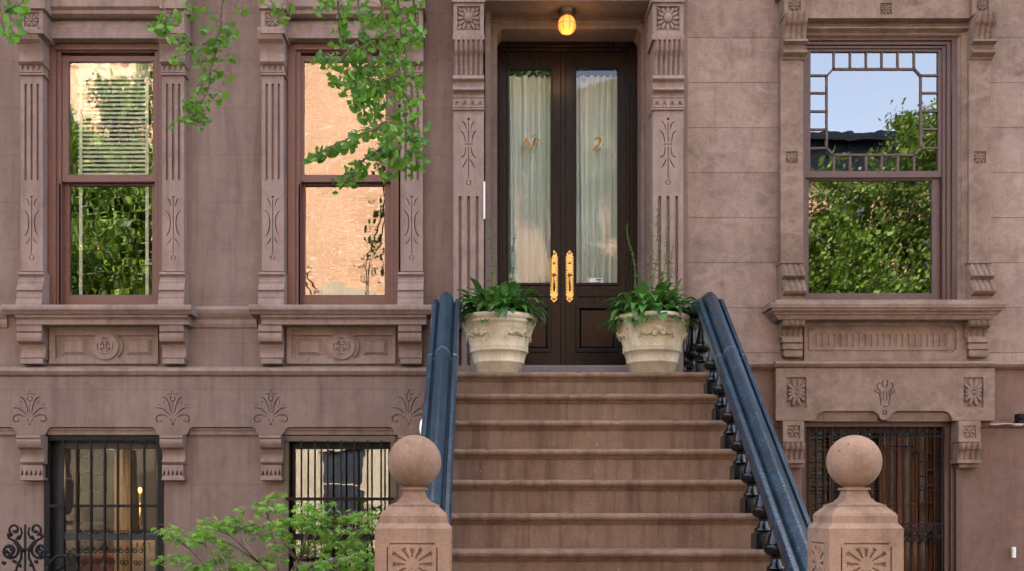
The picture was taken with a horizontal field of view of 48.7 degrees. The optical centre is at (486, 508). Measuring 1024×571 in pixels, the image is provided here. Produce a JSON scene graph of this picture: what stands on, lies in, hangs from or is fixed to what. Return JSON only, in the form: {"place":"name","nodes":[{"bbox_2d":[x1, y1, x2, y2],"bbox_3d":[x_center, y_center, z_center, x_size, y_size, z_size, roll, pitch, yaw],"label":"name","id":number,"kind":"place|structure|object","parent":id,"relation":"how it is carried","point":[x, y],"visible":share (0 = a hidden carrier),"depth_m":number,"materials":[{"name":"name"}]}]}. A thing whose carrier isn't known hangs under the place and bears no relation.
{"place":"outdoors","nodes":[
{"label":"outdoors","id":0,"kind":"place"},
{"bbox_2d":[688,0,1023,570],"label":"brownstone house","id":1,"kind":"structure","parent":0,"point":[856,216],"depth_m":9.00,"materials":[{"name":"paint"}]},
{"bbox_2d":[804,38,956,299],"bbox_3d":[3.117,-2.696,9.052,1.260,2.113,0.134,0,0,0],"label":"window","id":2,"kind":"structure","parent":1,"relation":"in","point":[880,114],"depth_m":9.05,"materials":[{"name":"brown paint"}]},
{"bbox_2d":[802,423,961,570],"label":"basement window","id":3,"kind":"structure","parent":1,"relation":"in","point":[917,480],"depth_m":9.07,"materials":[{"name":"brown paint"}]},
{"bbox_2d":[990,423,1023,425],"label":"cable","id":4,"kind":"object","parent":1,"relation":"attached to","point":[1017,424],"visible":1,"depth_m":8.82,"materials":[{"name":"white plastic"}]},
{"bbox_2d":[1011,547,1015,557],"bbox_3d":[4.189,0.353,8.982,0.028,0.085,0.035,0,0,0],"label":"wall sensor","id":5,"kind":"object","parent":1,"relation":"attached to","point":[1013,552],"depth_m":8.97,"materials":[{"name":"white plastic"}]},
{"bbox_2d":[1014,414,1023,422],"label":"security camera","id":6,"kind":"object","parent":1,"relation":"attached to","point":[1018,418],"visible":0.91,"depth_m":8.85,"materials":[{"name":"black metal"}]},
{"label":"pavement","id":7,"kind":"structure","parent":0,"visible":0},
{"bbox_2d":[1,524,80,570],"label":"iron fence","id":8,"kind":"object","parent":7,"relation":"on","point":[46,555],"visible":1,"depth_m":5.20,"materials":[{"name":"black metal"}]},
{"bbox_2d":[0,0,430,194],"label":"ginkgo tree","id":9,"kind":"object","parent":7,"relation":"on","point":[361,75],"visible":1,"depth_m":5.11,"materials":[{"name":"green plant"}]},
{"bbox_2d":[375,435,451,570],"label":"newel post","id":10,"kind":"object","parent":7,"relation":"on","point":[413,530],"visible":1,"depth_m":4.59,"materials":[{"name":"brown stone"}]},
{"bbox_2d":[451,372,784,570],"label":"stoop","id":11,"kind":"object","parent":7,"relation":"on","point":[592,471],"visible":0.88,"depth_m":7.04,"materials":[{"name":"brown stone"}]},
{"bbox_2d":[420,292,462,524],"bbox_3d":[-0.278,-0.141,6.930,0.200,2.753,4.140,0,0,0],"label":"balustrade","id":12,"kind":"object","parent":11,"relation":"on","point":[438,414],"visible":0.72,"depth_m":6.78,"materials":[{"name":"blue metal"}]},
{"bbox_2d":[460,311,536,372],"bbox_3d":[0.090,-1.169,8.200,0.558,0.434,0.558,0,0,0],"label":"planter","id":13,"kind":"object","parent":11,"relation":"on","point":[500,344],"visible":0.98,"depth_m":8.02,"materials":[{"name":"stone"}]},
{"bbox_2d":[455,213,548,331],"bbox_3d":[0.086,-1.684,8.193,0.745,0.887,0.718,0,0,-37],"label":"hosta plant","id":14,"kind":"object","parent":13,"relation":"in","point":[505,298],"visible":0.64,"depth_m":8.07,"materials":[{"name":"green plant"}]},
{"bbox_2d":[614,311,690,371],"bbox_3d":[1.202,-1.169,8.200,0.558,0.434,0.558,0,0,0],"label":"planter","id":15,"kind":"object","parent":11,"relation":"on","point":[654,344],"visible":0.98,"depth_m":8.02,"materials":[{"name":"stone"}]},
{"bbox_2d":[597,201,699,333],"bbox_3d":[1.192,-1.728,8.202,0.721,0.974,0.763,0,0,-17],"label":"hosta plant","id":16,"kind":"object","parent":15,"relation":"in","point":[663,301],"visible":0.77,"depth_m":8.08,"materials":[{"name":"green plant"}]},
{"bbox_2d":[683,292,811,570],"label":"balustrade","id":17,"kind":"object","parent":11,"relation":"on","point":[776,500],"visible":0.91,"depth_m":6.58,"materials":[{"name":"blue metal"}]},
{"bbox_2d":[807,435,903,570],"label":"newel post","id":18,"kind":"object","parent":7,"relation":"on","point":[854,526],"visible":1,"depth_m":4.60,"materials":[{"name":"brown stone"}]},
{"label":"ground","id":19,"kind":"structure","parent":0,"visible":0},
{"bbox_2d":[149,492,378,570],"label":"japanese maple","id":20,"kind":"object","parent":19,"relation":"on","point":[202,533],"visible":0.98,"depth_m":6.37,"materials":[{"name":"green plant"}]},
{"bbox_2d":[0,0,687,570],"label":"brownstone house","id":21,"kind":"structure","parent":19,"relation":"on","point":[224,312],"depth_m":9.00,"materials":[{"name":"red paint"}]},
{"bbox_2d":[67,449,106,570],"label":"bookshelf","id":22,"kind":"object","parent":21,"relation":"in","point":[83,487],"visible":0.64,"depth_m":11.20,"materials":[{"name":"brown wood"}]},
{"bbox_2d":[75,551,113,570],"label":"armchair","id":23,"kind":"object","parent":21,"relation":"in","point":[97,556],"visible":0.49,"depth_m":9.80,"materials":[{"name":"orange fabric"}]},
{"bbox_2d":[44,436,163,570],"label":"basement window","id":24,"kind":"structure","parent":21,"relation":"in","point":[56,537],"depth_m":8.98,"materials":[{"name":"black metal"}]},
{"bbox_2d":[48,43,161,304],"bbox_3d":[-3.036,-2.655,9.100,0.917,2.093,0.190,0,0,0],"label":"window","id":25,"kind":"structure","parent":21,"relation":"in","point":[131,60],"depth_m":9.07,"materials":[{"name":"red paint"}]},
{"bbox_2d":[114,449,129,570],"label":"curtain","id":26,"kind":"object","parent":21,"relation":"hanging from","point":[124,486],"visible":0.67,"depth_m":9.50,"materials":[{"name":"beige fabric"}]},
{"bbox_2d":[137,487,142,527],"bbox_3d":[-3.185,-0.004,10.400,0.060,0.380,0.057,0,0,0],"label":"table lamp","id":27,"kind":"object","parent":21,"relation":"in","point":[140,491],"visible":1,"depth_m":10.39,"materials":[{"name":"gold metal"}]},
{"bbox_2d":[132,540,154,570],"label":"cabinet","id":28,"kind":"object","parent":21,"relation":"in","point":[150,550],"visible":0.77,"depth_m":10.60,"materials":[{"name":"brown wood"}]},
{"bbox_2d":[283,436,396,570],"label":"basement window","id":29,"kind":"structure","parent":21,"relation":"in","point":[291,443],"depth_m":8.98,"materials":[{"name":"black metal"}]},
{"bbox_2d":[287,43,399,304],"bbox_3d":[-1.141,-2.655,9.075,0.889,2.093,0.140,0,0,0],"label":"window","id":30,"kind":"structure","parent":21,"relation":"in","point":[298,55],"depth_m":9.03,"materials":[{"name":"red paint"}]},
{"bbox_2d":[483,182,484,218],"bbox_3d":[-0.016,-2.397,8.806,0.014,0.288,0.012,0,0,0],"label":"draught strip","id":31,"kind":"object","parent":21,"relation":"attached to","point":[483,200],"visible":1,"depth_m":8.80,"materials":[{"name":"white plastic"}]},
{"bbox_2d":[502,52,560,364],"bbox_3d":[0.386,-2.510,9.530,0.510,2.651,0.235,0,0,0],"label":"door","id":32,"kind":"structure","parent":21,"relation":"in","point":[531,106],"depth_m":9.57,"materials":[{"name":"brown wood"}]},
{"bbox_2d":[557,6,576,35],"bbox_3d":[0.640,-3.910,8.980,0.180,0.304,0.180,0,0,0],"label":"ceiling light","id":33,"kind":"object","parent":21,"relation":"attached to","point":[566,24],"visible":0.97,"depth_m":8.93,"materials":[{"name":"yellow glass"}]},
{"bbox_2d":[561,51,625,364],"bbox_3d":[0.898,-2.510,9.531,0.553,2.652,0.237,0,0,0],"label":"door","id":34,"kind":"structure","parent":21,"relation":"in","point":[593,110],"depth_m":9.49,"materials":[{"name":"brown wood"}]}
]}

